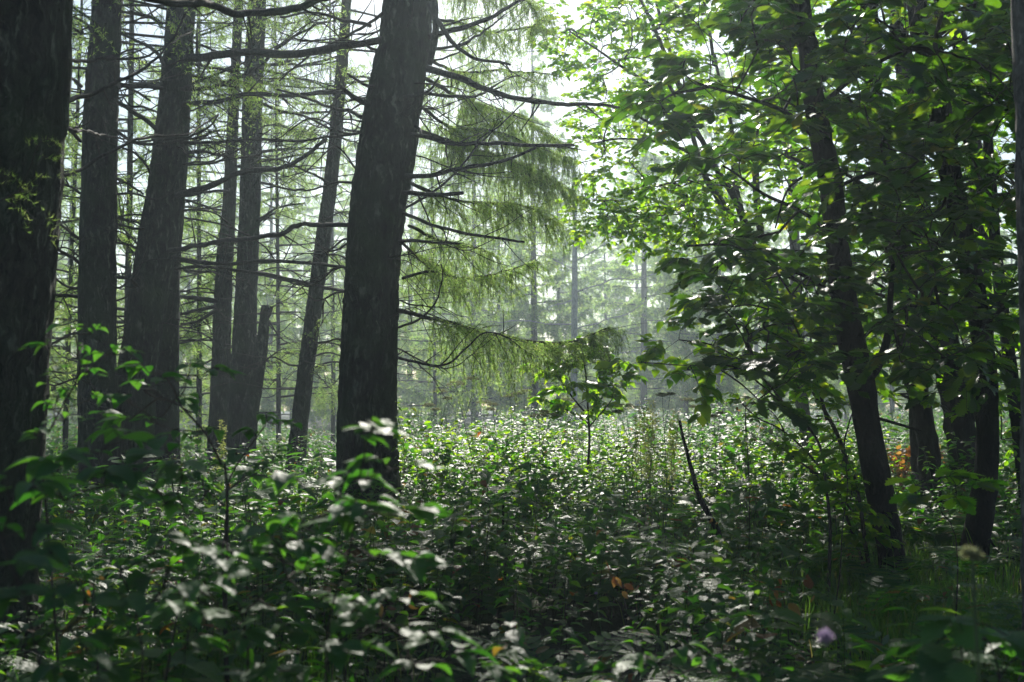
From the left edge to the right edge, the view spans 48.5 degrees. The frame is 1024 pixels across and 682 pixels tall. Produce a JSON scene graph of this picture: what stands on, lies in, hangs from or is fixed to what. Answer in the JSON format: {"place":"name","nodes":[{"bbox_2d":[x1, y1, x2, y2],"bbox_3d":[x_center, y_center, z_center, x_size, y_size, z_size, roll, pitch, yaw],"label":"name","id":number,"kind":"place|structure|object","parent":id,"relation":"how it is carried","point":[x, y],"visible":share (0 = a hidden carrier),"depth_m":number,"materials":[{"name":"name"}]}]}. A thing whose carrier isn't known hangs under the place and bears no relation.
{"place":"outdoors","nodes":[
{"label":"outdoors","id":0,"kind":"place"},
{"bbox_2d":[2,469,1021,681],"bbox_3d":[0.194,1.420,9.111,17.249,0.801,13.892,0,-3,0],"label":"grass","id":1,"kind":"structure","parent":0,"point":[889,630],"depth_m":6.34,"materials":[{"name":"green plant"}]},
{"bbox_2d":[38,411,1020,681],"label":"ground","id":2,"kind":"structure","parent":0,"point":[616,623],"depth_m":6.27,"materials":[{"name":"soil"}]},
{"bbox_2d":[49,12,90,400],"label":"larch tree","id":3,"kind":"object","parent":2,"relation":"on","point":[50,367],"visible":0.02,"depth_m":27.35,"materials":[{"name":"green plant"}]},
{"bbox_2d":[0,475,144,681],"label":"leafy shrub","id":4,"kind":"object","parent":2,"relation":"on","point":[97,640],"visible":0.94,"depth_m":2.37,"materials":[{"name":"green plant"}]},
{"bbox_2d":[18,323,143,661],"bbox_3d":[-1.290,0.728,3.406,0.344,1.562,0.583,1,-3,-18],"label":"leafy shrub","id":5,"kind":"object","parent":2,"relation":"on","point":[96,355],"visible":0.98,"depth_m":3.40,"materials":[{"name":"green plant"}]},
{"bbox_2d":[47,231,117,417],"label":"larch tree","id":6,"kind":"object","parent":2,"relation":"on","point":[59,343],"visible":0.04,"depth_m":94.52,"materials":[{"name":"green plant"}]},
{"bbox_2d":[49,104,124,427],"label":"larch tree","id":7,"kind":"object","parent":2,"relation":"on","point":[71,408],"visible":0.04,"depth_m":59.92,"materials":[{"name":"green plant"}]},
{"bbox_2d":[49,55,142,418],"bbox_3d":[-8.300,-3.907,18.025,4.691,12.955,5.125,-2,-4,32],"label":"larch tree","id":8,"kind":"object","parent":2,"relation":"on","point":[66,192],"visible":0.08,"depth_m":18.28,"materials":[{"name":"green plant"}]},
{"bbox_2d":[4,427,217,681],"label":"leafy shrub","id":9,"kind":"object","parent":2,"relation":"on","point":[39,467],"visible":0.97,"depth_m":2.82,"materials":[{"name":"green plant"}]},
{"bbox_2d":[49,0,209,450],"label":"larch tree","id":10,"kind":"object","parent":2,"relation":"on","point":[67,354],"visible":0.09,"depth_m":21.12,"materials":[{"name":"green plant"}]},
{"bbox_2d":[11,526,248,681],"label":"leafy shrub","id":11,"kind":"object","parent":2,"relation":"on","point":[57,551],"visible":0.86,"depth_m":2.41,"materials":[{"name":"green plant"}]},
{"bbox_2d":[49,0,243,413],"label":"larch tree","id":12,"kind":"object","parent":2,"relation":"on","point":[130,131],"visible":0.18,"depth_m":18.74,"materials":[{"name":"green plant"}]},
{"bbox_2d":[81,359,244,681],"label":"leafy shrub","id":13,"kind":"object","parent":2,"relation":"on","point":[110,418],"visible":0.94,"depth_m":3.69,"materials":[{"name":"green plant"}]},
{"bbox_2d":[0,0,329,681],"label":"larch tree","id":14,"kind":"object","parent":2,"relation":"on","point":[36,68],"visible":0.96,"depth_m":5.09,"materials":[{"name":"brown plant"}]},
{"bbox_2d":[56,8,285,399],"bbox_3d":[-8.751,-4.193,29.728,5.923,14.972,5.421,1,-3,-21],"label":"larch tree","id":15,"kind":"object","parent":2,"relation":"on","point":[183,255],"visible":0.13,"depth_m":29.21,"materials":[{"name":"green plant"}]},
{"bbox_2d":[52,7,300,455],"bbox_3d":[-6.752,-3.801,23.237,4.869,13.447,5.320,1,-3,-13],"label":"larch tree","id":16,"kind":"object","parent":2,"relation":"on","point":[199,385],"visible":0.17,"depth_m":22.99,"materials":[{"name":"green plant"}]},
{"bbox_2d":[49,0,317,492],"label":"larch tree","id":17,"kind":"object","parent":2,"relation":"on","point":[96,288],"visible":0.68,"depth_m":12.55,"materials":[{"name":"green plant"}]},
{"bbox_2d":[50,0,351,487],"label":"larch tree","id":18,"kind":"object","parent":2,"relation":"on","point":[148,297],"visible":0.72,"depth_m":12.90,"materials":[{"name":"brown plant"}]},
{"bbox_2d":[179,212,233,421],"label":"larch tree","id":19,"kind":"object","parent":2,"relation":"on","point":[187,390],"visible":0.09,"depth_m":65.70,"materials":[{"name":"green plant"}]},
{"bbox_2d":[179,149,234,422],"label":"larch tree","id":20,"kind":"object","parent":2,"relation":"on","point":[185,215],"visible":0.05,"depth_m":78.23,"materials":[{"name":"green plant"}]},
{"bbox_2d":[56,0,370,484],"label":"larch tree","id":21,"kind":"object","parent":2,"relation":"on","point":[168,361],"visible":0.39,"depth_m":13.86,"materials":[{"name":"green plant"}]},
{"bbox_2d":[149,411,301,681],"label":"leafy shrub","id":22,"kind":"object","parent":2,"relation":"on","point":[232,457],"visible":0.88,"depth_m":3.88,"materials":[{"name":"green plant"}]},
{"bbox_2d":[117,516,352,681],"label":"leafy shrub","id":23,"kind":"object","parent":2,"relation":"on","point":[140,581],"visible":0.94,"depth_m":2.51,"materials":[{"name":"green plant"}]},
{"bbox_2d":[118,0,361,481],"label":"larch tree","id":24,"kind":"object","parent":2,"relation":"on","point":[218,404],"visible":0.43,"depth_m":17.14,"materials":[{"name":"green plant"}]},
{"bbox_2d":[122,0,379,469],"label":"larch tree","id":25,"kind":"object","parent":2,"relation":"on","point":[244,337],"visible":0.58,"depth_m":16.55,"materials":[{"name":"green plant"}]},
{"bbox_2d":[180,109,337,429],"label":"larch tree","id":26,"kind":"object","parent":2,"relation":"on","point":[268,403],"visible":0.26,"depth_m":56.68,"materials":[{"name":"green plant"}]},
{"bbox_2d":[179,0,347,452],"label":"larch tree","id":27,"kind":"object","parent":2,"relation":"on","point":[278,317],"visible":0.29,"depth_m":23.95,"materials":[{"name":"green plant"}]},
{"bbox_2d":[239,305,299,466],"bbox_3d":[-3.440,0.947,16.418,0.874,2.914,1.170,-2,-4,39],"label":"broken snag","id":28,"kind":"object","parent":2,"relation":"on","point":[252,406],"visible":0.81,"depth_m":16.23,"materials":[{"name":"brown plant"}]},
{"bbox_2d":[257,115,341,422],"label":"larch tree","id":29,"kind":"object","parent":2,"relation":"on","point":[310,209],"visible":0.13,"depth_m":72.06,"materials":[{"name":"green plant"}]},
{"bbox_2d":[262,179,339,396],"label":"larch tree","id":30,"kind":"object","parent":2,"relation":"on","point":[313,219],"visible":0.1,"depth_m":102.30,"materials":[{"name":"green plant"}]},
{"bbox_2d":[137,0,531,473],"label":"larch tree","id":31,"kind":"object","parent":2,"relation":"on","point":[303,394],"visible":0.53,"depth_m":14.44,"materials":[{"name":"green plant"}]},
{"bbox_2d":[265,206,410,421],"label":"larch tree","id":32,"kind":"object","parent":2,"relation":"on","point":[326,309],"visible":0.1,"depth_m":60.01,"materials":[{"name":"green plant"}]},
{"bbox_2d":[264,0,420,448],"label":"larch tree","id":33,"kind":"object","parent":2,"relation":"on","point":[333,420],"visible":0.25,"depth_m":30.89,"materials":[{"name":"green plant"}]},
{"bbox_2d":[251,417,456,681],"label":"leafy shrub","id":34,"kind":"object","parent":2,"relation":"on","point":[415,566],"visible":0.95,"depth_m":2.58,"materials":[{"name":"green plant"}]},
{"bbox_2d":[296,126,438,423],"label":"larch tree","id":35,"kind":"object","parent":2,"relation":"on","point":[410,383],"visible":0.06,"depth_m":66.26,"materials":[{"name":"green plant"}]},
{"bbox_2d":[241,588,521,681],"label":"leafy shrub","id":36,"kind":"object","parent":2,"relation":"on","point":[338,652],"visible":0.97,"depth_m":2.48,"materials":[{"name":"green plant"}]},
{"bbox_2d":[336,112,470,416],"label":"larch tree","id":37,"kind":"object","parent":2,"relation":"on","point":[418,376],"visible":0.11,"depth_m":69.27,"materials":[{"name":"green plant"}]},
{"bbox_2d":[161,0,718,524],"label":"larch tree","id":38,"kind":"object","parent":2,"relation":"on","point":[391,132],"visible":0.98,"depth_m":9.63,"materials":[{"name":"green plant"}]},
{"bbox_2d":[397,182,483,419],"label":"larch tree","id":39,"kind":"object","parent":2,"relation":"on","point":[404,369],"visible":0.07,"depth_m":91.38,"materials":[{"name":"green plant"}]},
{"bbox_2d":[399,255,486,421],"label":"larch tree","id":40,"kind":"object","parent":2,"relation":"on","point":[419,389],"visible":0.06,"depth_m":77.75,"materials":[{"name":"green plant"}]},
{"bbox_2d":[397,73,509,425],"bbox_3d":[-2.692,-2.735,38.051,5.322,13.028,5.870,0,-3,-7],"label":"larch tree","id":41,"kind":"object","parent":2,"relation":"on","point":[435,387],"visible":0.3,"depth_m":37.96,"materials":[{"name":"green plant"}]},
{"bbox_2d":[446,376,484,483],"bbox_3d":[-0.429,0.966,10.169,0.385,1.313,0.228,-2,-3,29],"label":"umbellifer","id":42,"kind":"object","parent":2,"relation":"on","point":[458,384],"visible":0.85,"depth_m":10.18,"materials":[{"name":"green plant"}]},
{"bbox_2d":[444,176,527,417],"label":"larch tree","id":43,"kind":"object","parent":2,"relation":"on","point":[480,409],"visible":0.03,"depth_m":106.03,"materials":[{"name":"green plant"}]},
{"bbox_2d":[397,47,580,427],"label":"larch tree","id":44,"kind":"object","parent":2,"relation":"on","point":[473,408],"visible":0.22,"depth_m":51.16,"materials":[{"name":"green plant"}]},
{"bbox_2d":[498,491,510,624],"bbox_3d":[-0.023,1.213,6.210,0.116,0.774,0.119,0,-3,0],"label":"dead stick","id":45,"kind":"object","parent":2,"relation":"on","point":[500,603],"visible":0.49,"depth_m":6.24,"materials":[{"name":"brown wood"}]},
{"bbox_2d":[478,234,538,411],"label":"larch tree","id":46,"kind":"object","parent":2,"relation":"on","point":[522,283],"visible":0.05,"depth_m":100.69,"materials":[{"name":"green plant"}]},
{"bbox_2d":[1,429,1021,681],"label":"weed stalks","id":47,"kind":"object","parent":2,"relation":"on","point":[663,517],"visible":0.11,"depth_m":8.74,"materials":[{"name":"green plant"}]},
{"bbox_2d":[1,480,1021,681],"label":"ferns","id":48,"kind":"object","parent":2,"relation":"on","point":[890,580],"visible":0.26,"depth_m":6.11,"materials":[{"name":"green plant"}]},
{"bbox_2d":[0,390,1023,681],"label":"undergrowth","id":49,"kind":"object","parent":2,"relation":"on","point":[654,586],"visible":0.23,"depth_m":6.09,"materials":[{"name":"green plant"}]},
{"bbox_2d":[722,392,853,513],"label":"sapling","id":50,"kind":"object","parent":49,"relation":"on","point":[785,441],"visible":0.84,"depth_m":8.44,"materials":[{"name":"green plant"}]},
{"bbox_2d":[766,337,851,483],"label":"sapling","id":51,"kind":"object","parent":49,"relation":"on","point":[821,403],"visible":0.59,"depth_m":9.47,"materials":[{"name":"green plant"}]},
{"bbox_2d":[440,179,589,423],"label":"larch tree","id":52,"kind":"object","parent":2,"relation":"on","point":[543,291],"visible":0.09,"depth_m":61.70,"materials":[{"name":"green plant"}]},
{"bbox_2d":[41,423,1020,531],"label":"waist high bushes","id":53,"kind":"object","parent":2,"relation":"on","point":[89,513],"visible":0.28,"depth_m":10.09,"materials":[{"name":"green plant"}]},
{"bbox_2d":[44,443,1021,580],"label":"broad leaved weeds","id":54,"kind":"object","parent":2,"relation":"on","point":[768,490],"visible":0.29,"depth_m":8.80,"materials":[{"name":"green plant"}]},
{"bbox_2d":[528,410,558,521],"bbox_3d":[0.287,1.147,10.360,0.286,1.048,0.221,0,-3,0],"label":"umbellifer","id":55,"kind":"object","parent":2,"relation":"on","point":[541,415],"visible":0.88,"depth_m":10.36,"materials":[{"name":"green plant"}]},
{"bbox_2d":[452,24,638,421],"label":"larch tree","id":56,"kind":"object","parent":2,"relation":"on","point":[556,334],"visible":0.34,"depth_m":53.92,"materials":[{"name":"green plant"}]},
{"bbox_2d":[518,176,594,393],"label":"larch tree","id":57,"kind":"object","parent":2,"relation":"on","point":[549,299],"visible":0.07,"depth_m":97.71,"materials":[{"name":"green plant"}]},
{"bbox_2d":[501,158,624,421],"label":"larch tree","id":58,"kind":"object","parent":2,"relation":"on","point":[586,292],"visible":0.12,"depth_m":66.11,"materials":[{"name":"green plant"}]},
{"bbox_2d":[517,335,648,524],"bbox_3d":[0.665,0.877,10.825,1.301,1.821,1.044,0,-3,0],"label":"elder bush","id":59,"kind":"object","parent":2,"relation":"on","point":[592,398],"visible":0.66,"depth_m":10.70,"materials":[{"name":"green plant"}]},
{"bbox_2d":[484,165,686,428],"bbox_3d":[2.456,-1.173,37.764,6.737,9.566,1.343,0,-3,4],"label":"dead tree","id":60,"kind":"object","parent":2,"relation":"on","point":[573,301],"visible":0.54,"depth_m":37.99,"materials":[{"name":"grey wood"}]},
{"bbox_2d":[546,221,630,408],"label":"larch tree","id":61,"kind":"object","parent":2,"relation":"on","point":[597,317],"visible":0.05,"depth_m":113.74,"materials":[{"name":"green plant"}]},
{"bbox_2d":[545,208,647,421],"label":"larch tree","id":62,"kind":"object","parent":2,"relation":"on","point":[615,296],"visible":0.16,"depth_m":68.79,"materials":[{"name":"green plant"}]},
{"bbox_2d":[606,562,638,673],"bbox_3d":[0.511,1.271,5.213,0.112,0.524,0.145,2,-3,-32],"label":"withered plant","id":63,"kind":"object","parent":2,"relation":"on","point":[618,582],"visible":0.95,"depth_m":5.24,"materials":[{"name":"brown plant"}]},
{"bbox_2d":[612,403,637,495],"bbox_3d":[1.043,1.143,10.340,0.273,1.160,0.253,0,-3,0],"label":"umbellifer","id":64,"kind":"object","parent":2,"relation":"on","point":[621,411],"visible":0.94,"depth_m":10.34,"materials":[{"name":"green plant"}]},
{"bbox_2d":[540,33,724,423],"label":"larch tree","id":65,"kind":"object","parent":2,"relation":"on","point":[643,313],"visible":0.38,"depth_m":57.13,"materials":[{"name":"green plant"}]},
{"bbox_2d":[514,640,760,681],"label":"leafy shrub","id":66,"kind":"object","parent":2,"relation":"on","point":[638,659],"visible":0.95,"depth_m":3.14,"materials":[{"name":"green plant"}]},
{"bbox_2d":[590,152,689,417],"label":"larch tree","id":67,"kind":"object","parent":2,"relation":"on","point":[630,177],"visible":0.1,"depth_m":92.51,"materials":[{"name":"green plant"}]},
{"bbox_2d":[631,399,660,535],"bbox_3d":[1.196,1.107,9.950,0.274,1.196,0.317,-3,-4,40],"label":"goldenrod","id":68,"kind":"object","parent":2,"relation":"on","point":[645,444],"visible":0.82,"depth_m":9.93,"materials":[{"name":"green plant"}]},
{"bbox_2d":[391,399,904,542],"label":"tall weeds","id":69,"kind":"object","parent":2,"relation":"on","point":[581,473],"visible":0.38,"depth_m":10.01,"materials":[{"name":"green plant"}]},
{"bbox_2d":[655,392,677,538],"bbox_3d":[1.306,1.065,9.785,0.232,1.266,0.216,2,-4,-36],"label":"umbellifer","id":70,"kind":"object","parent":2,"relation":"on","point":[671,432],"visible":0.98,"depth_m":9.78,"materials":[{"name":"green plant"}]},
{"bbox_2d":[664,409,681,537],"bbox_3d":[1.401,1.156,9.925,0.171,1.123,0.217,0,-3,0],"label":"goldenrod","id":71,"kind":"object","parent":2,"relation":"on","point":[672,448],"visible":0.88,"depth_m":9.93,"materials":[{"name":"green plant"}]},
{"bbox_2d":[612,161,737,422],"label":"larch tree","id":72,"kind":"object","parent":2,"relation":"on","point":[649,283],"visible":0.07,"depth_m":75.01,"materials":[{"name":"green plant"}]},
{"bbox_2d":[524,0,850,464],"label":"alder tree","id":73,"kind":"object","parent":2,"relation":"on","point":[623,221],"visible":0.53,"depth_m":13.38,"materials":[{"name":"green plant"}]},
{"bbox_2d":[603,160,785,425],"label":"larch tree","id":74,"kind":"object","parent":2,"relation":"on","point":[676,405],"visible":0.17,"depth_m":59.79,"materials":[{"name":"green plant"}]},
{"bbox_2d":[678,420,722,567],"bbox_3d":[1.326,1.113,7.966,0.313,1.116,0.073,0,-3,5],"label":"dead stick","id":75,"kind":"object","parent":2,"relation":"on","point":[703,505],"visible":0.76,"depth_m":7.95,"materials":[{"name":"brown wood"}]},
{"bbox_2d":[593,273,831,591],"bbox_3d":[1.389,0.644,7.647,1.504,2.157,1.047,-1,-3,22],"label":"elder bush","id":76,"kind":"object","parent":2,"relation":"on","point":[705,387],"visible":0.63,"depth_m":7.51,"materials":[{"name":"green plant"}]},
{"bbox_2d":[702,411,727,501],"bbox_3d":[1.790,1.172,9.963,0.254,1.123,0.225,0,-3,0],"label":"umbellifer","id":77,"kind":"object","parent":2,"relation":"on","point":[715,416],"visible":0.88,"depth_m":9.99,"materials":[{"name":"green plant"}]},
{"bbox_2d":[647,50,784,428],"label":"larch tree","id":78,"kind":"object","parent":2,"relation":"on","point":[729,384],"visible":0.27,"depth_m":52.33,"materials":[{"name":"green plant"}]},
{"bbox_2d":[690,165,813,422],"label":"larch tree","id":79,"kind":"object","parent":2,"relation":"on","point":[776,243],"visible":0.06,"depth_m":66.36,"materials":[{"name":"green plant"}]},
{"bbox_2d":[769,574,814,675],"bbox_3d":[1.268,1.301,5.136,0.237,0.470,0.181,0,-3,0],"label":"withered plant","id":80,"kind":"object","parent":2,"relation":"on","point":[808,582],"visible":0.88,"depth_m":5.14,"materials":[{"name":"brown plant"}]},
{"bbox_2d":[731,180,887,423],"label":"larch tree","id":81,"kind":"object","parent":2,"relation":"on","point":[835,382],"visible":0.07,"depth_m":57.45,"materials":[{"name":"green plant"}]},
{"bbox_2d":[600,0,1019,584],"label":"oak tree","id":82,"kind":"object","parent":2,"relation":"on","point":[787,26],"visible":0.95,"depth_m":6.97,"materials":[{"name":"green plant"}]},
{"bbox_2d":[612,0,1020,574],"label":"oak tree","id":83,"kind":"object","parent":2,"relation":"on","point":[979,525],"visible":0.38,"depth_m":8.24,"materials":[{"name":"green plant"}]},
{"bbox_2d":[759,438,881,567],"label":"sapling","id":84,"kind":"object","parent":2,"relation":"on","point":[815,477],"visible":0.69,"depth_m":7.51,"materials":[{"name":"green plant"}]},
{"bbox_2d":[815,628,834,681],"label":"purple flower","id":85,"kind":"object","parent":2,"relation":"on","point":[825,636],"visible":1,"depth_m":1.68,"materials":[{"name":"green plant"}]},
{"bbox_2d":[813,444,858,640],"bbox_3d":[1.693,1.100,5.990,0.225,1.089,0.600,-1,-3,23],"label":"oak sprig","id":86,"kind":"object","parent":2,"relation":"on","point":[825,487],"visible":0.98,"depth_m":5.97,"materials":[{"name":"green plant"}]},
{"bbox_2d":[688,0,1018,512],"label":"oak tree","id":87,"kind":"object","parent":2,"relation":"on","point":[868,300],"visible":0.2,"depth_m":10.16,"materials":[{"name":"green plant"}]},
{"bbox_2d":[808,155,902,422],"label":"larch tree","id":88,"kind":"object","parent":2,"relation":"on","point":[839,388],"visible":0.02,"depth_m":70.36,"materials":[{"name":"green plant"}]},
{"bbox_2d":[820,471,904,590],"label":"sapling","id":89,"kind":"object","parent":2,"relation":"on","point":[883,520],"visible":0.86,"depth_m":7.23,"materials":[{"name":"green plant"}]},
{"bbox_2d":[746,20,1015,430],"bbox_3d":[6.826,-3.540,19.846,6.124,12.263,5.674,0,-3,0],"label":"birch tree","id":90,"kind":"object","parent":2,"relation":"on","point":[797,246],"visible":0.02,"depth_m":20.03,"materials":[{"name":"green plant"}]},
{"bbox_2d":[836,201,942,422],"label":"larch tree","id":91,"kind":"object","parent":2,"relation":"on","point":[891,403],"visible":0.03,"depth_m":59.97,"materials":[{"name":"green plant"}]},
{"bbox_2d":[853,445,948,494],"bbox_3d":[4.689,1.648,13.983,2.117,0.765,1.939,0,-3,0],"label":"dead bracken","id":92,"kind":"object","parent":2,"relation":"on","point":[906,452],"visible":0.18,"depth_m":13.81,"materials":[{"name":"brown plant"}]},
{"bbox_2d":[805,2,1019,514],"bbox_3d":[5.407,-2.820,13.922,3.921,10.276,3.201,0,-3,0],"label":"oak tree","id":93,"kind":"object","parent":2,"relation":"on","point":[963,428],"visible":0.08,"depth_m":12.69,"materials":[{"name":"green plant"}]},
{"bbox_2d":[852,0,1019,527],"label":"oak tree","id":94,"kind":"object","parent":2,"relation":"on","point":[923,419],"visible":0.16,"depth_m":11.87,"materials":[{"name":"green plant"}]},
{"bbox_2d":[867,613,1023,681],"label":"leafy shrub","id":95,"kind":"object","parent":2,"relation":"on","point":[936,662],"visible":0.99,"depth_m":2.67,"materials":[{"name":"green plant"}]},
{"bbox_2d":[885,467,1007,646],"bbox_3d":[1.996,1.101,5.312,0.559,1.007,0.674,0,-3,0],"label":"oak sprig","id":96,"kind":"object","parent":2,"relation":"on","point":[964,503],"visible":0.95,"depth_m":5.39,"materials":[{"name":"green plant"}]},
{"bbox_2d":[891,14,1018,500],"bbox_3d":[6.665,-3.689,15.781,2.969,12.099,6.690,-2,-3,31],"label":"maple tree","id":97,"kind":"object","parent":2,"relation":"on","point":[980,230],"visible":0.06,"depth_m":14.51,"materials":[{"name":"green plant"}]},
{"bbox_2d":[903,141,1019,405],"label":"larch tree","id":98,"kind":"object","parent":2,"relation":"on","point":[934,375],"visible":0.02,"depth_m":63.01,"materials":[{"name":"green plant"}]},
{"bbox_2d":[959,544,984,681],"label":"withered flower","id":99,"kind":"object","parent":2,"relation":"on","point":[974,554],"visible":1,"depth_m":1.98,"materials":[{"name":"plant"}]},
{"bbox_2d":[977,6,1020,508],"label":"maple tree","id":100,"kind":"object","parent":2,"relation":"on","point":[1013,408],"visible":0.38,"depth_m":11.45,"materials":[{"name":"green plant"}]},
{"bbox_2d":[994,206,1019,419],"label":"larch tree","id":101,"kind":"object","parent":2,"relation":"on","point":[1004,232],"visible":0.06,"depth_m":69.29,"materials":[{"name":"green plant"}]},
{"bbox_2d":[1011,0,1023,681],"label":"ash tree","id":102,"kind":"object","parent":2,"relation":"on","point":[1017,24],"visible":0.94,"depth_m":4.62,"materials":[{"name":"grey plant"}]},
{"bbox_2d":[53,0,1019,410],"label":"sky","id":103,"kind":"structure","parent":0,"point":[560,111],"materials":[{"name":"white"}]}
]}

